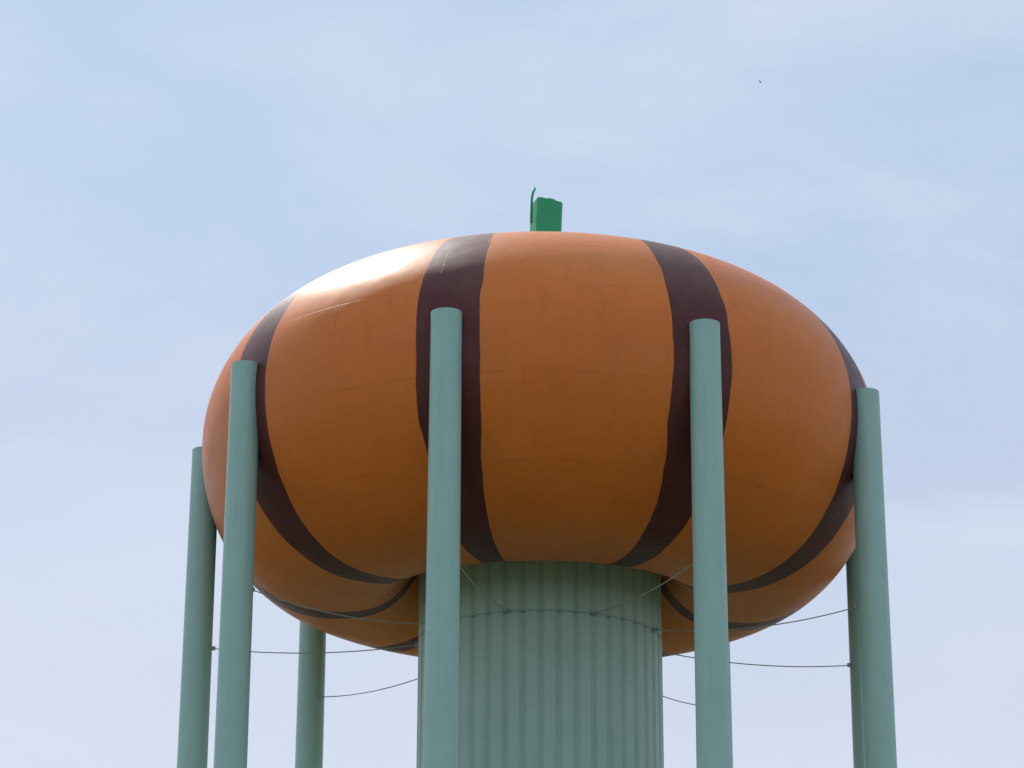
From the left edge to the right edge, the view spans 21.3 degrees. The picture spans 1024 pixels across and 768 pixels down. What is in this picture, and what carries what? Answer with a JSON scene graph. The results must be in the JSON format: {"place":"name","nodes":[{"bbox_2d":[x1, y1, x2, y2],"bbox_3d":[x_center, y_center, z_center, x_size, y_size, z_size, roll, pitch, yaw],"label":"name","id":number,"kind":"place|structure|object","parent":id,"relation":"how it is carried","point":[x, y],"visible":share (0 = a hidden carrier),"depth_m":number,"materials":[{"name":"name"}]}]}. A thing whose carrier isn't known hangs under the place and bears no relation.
{"place":"outdoors","nodes":[
{"label":"outdoors","id":0,"kind":"place"},
{"bbox_2d":[0,0,1023,767],"label":"sky","id":1,"kind":"structure","parent":0,"point":[173,172],"materials":[{"name":"blue"}]},
{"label":"column footing","id":2,"kind":"object","parent":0,"visible":0},
{"bbox_2d":[416,560,663,767],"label":"fluted column","id":3,"kind":"structure","parent":2,"relation":"on","point":[550,689],"depth_m":93.63,"materials":[{"name":"metal"}]},
{"bbox_2d":[418,609,661,639],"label":"cable ring","id":4,"kind":"object","parent":3,"relation":"attached to","point":[555,610],"visible":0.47,"depth_m":94.03,"materials":[{"name":"paint"}]},
{"bbox_3d":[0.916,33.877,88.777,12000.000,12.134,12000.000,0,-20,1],"label":"ground","id":5,"kind":"structure","parent":0,"visible":0},
{"bbox_2d":[177,446,216,767],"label":"leg","id":6,"kind":"object","parent":5,"relation":"on","point":[193,731],"visible":0.83,"depth_m":98.62,"materials":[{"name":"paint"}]},
{"bbox_2d":[215,645,413,653],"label":"cable","id":7,"kind":"object","parent":6,"relation":"attached to","point":[328,652],"visible":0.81,"depth_m":98.30,"materials":[{"name":"paint"}]},
{"bbox_2d":[213,360,257,767],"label":"leg","id":8,"kind":"object","parent":5,"relation":"on","point":[233,697],"visible":1,"depth_m":90.74,"materials":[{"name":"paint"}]},
{"bbox_2d":[255,590,424,623],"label":"cable","id":9,"kind":"object","parent":8,"relation":"attached to","point":[338,614],"visible":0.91,"depth_m":93.05,"materials":[{"name":"paint"}]},
{"bbox_2d":[295,621,325,767],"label":"leg","id":10,"kind":"object","parent":5,"relation":"on","point":[310,718],"visible":0.46,"depth_m":105.64,"materials":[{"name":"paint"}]},
{"bbox_2d":[322,678,417,696],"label":"cable","id":11,"kind":"object","parent":10,"relation":"attached to","point":[369,691],"visible":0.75,"depth_m":103.69,"materials":[{"name":"paint"}]},
{"bbox_2d":[423,307,461,767],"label":"leg","id":12,"kind":"object","parent":5,"relation":"on","point":[441,699],"visible":1,"depth_m":86.00,"materials":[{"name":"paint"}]},
{"bbox_2d":[460,567,507,610],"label":"cable","id":13,"kind":"object","parent":12,"relation":"attached to","point":[480,590],"visible":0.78,"depth_m":90.31,"materials":[{"name":"paint"}]},
{"bbox_2d":[202,231,866,656],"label":"tank","id":14,"kind":"object","parent":12,"relation":"on","point":[576,433],"visible":0.77,"depth_m":90.67,"materials":[{"name":"metal"}]},
{"bbox_2d":[530,197,562,231],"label":"stem","id":15,"kind":"object","parent":14,"relation":"on","point":[547,214],"visible":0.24,"depth_m":103.09,"materials":[{"name":"paint"}]},
{"bbox_2d":[530,187,535,223],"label":"lightning rod","id":16,"kind":"object","parent":15,"relation":"attached to","point":[531,206],"visible":1,"depth_m":103.37,"materials":[{"name":"paint"}]},
{"bbox_2d":[689,319,731,767],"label":"leg","id":17,"kind":"object","parent":5,"relation":"on","point":[712,705],"visible":1,"depth_m":86.74,"materials":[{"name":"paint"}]},
{"bbox_2d":[597,563,692,612],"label":"cable","id":18,"kind":"object","parent":17,"relation":"attached to","point":[650,590],"visible":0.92,"depth_m":90.45,"materials":[{"name":"metal"}]},
{"bbox_2d":[729,642,732,767],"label":"leg","id":19,"kind":"object","parent":5,"relation":"on","point":[730,706],"visible":0.05,"depth_m":107.25,"materials":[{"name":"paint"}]},
{"bbox_2d":[663,696,694,704],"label":"cable","id":20,"kind":"object","parent":19,"relation":"attached to","point":[678,701],"visible":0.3,"depth_m":105.02,"materials":[{"name":"paint"}]},
{"bbox_2d":[846,547,863,767],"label":"leg","id":21,"kind":"object","parent":5,"relation":"on","point":[855,675],"visible":0.23,"depth_m":100.54,"materials":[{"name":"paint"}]},
{"bbox_2d":[662,652,847,666],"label":"cable","id":22,"kind":"object","parent":21,"relation":"attached to","point":[764,665],"visible":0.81,"depth_m":99.85,"materials":[{"name":"paint"}]},
{"bbox_2d":[853,388,896,767],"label":"leg","id":23,"kind":"object","parent":5,"relation":"on","point":[878,719],"visible":0.93,"depth_m":92.59,"materials":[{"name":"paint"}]},
{"bbox_2d":[657,607,854,630],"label":"cable","id":24,"kind":"object","parent":23,"relation":"attached to","point":[766,625],"visible":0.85,"depth_m":94.14,"materials":[{"name":"paint"}]}
]}

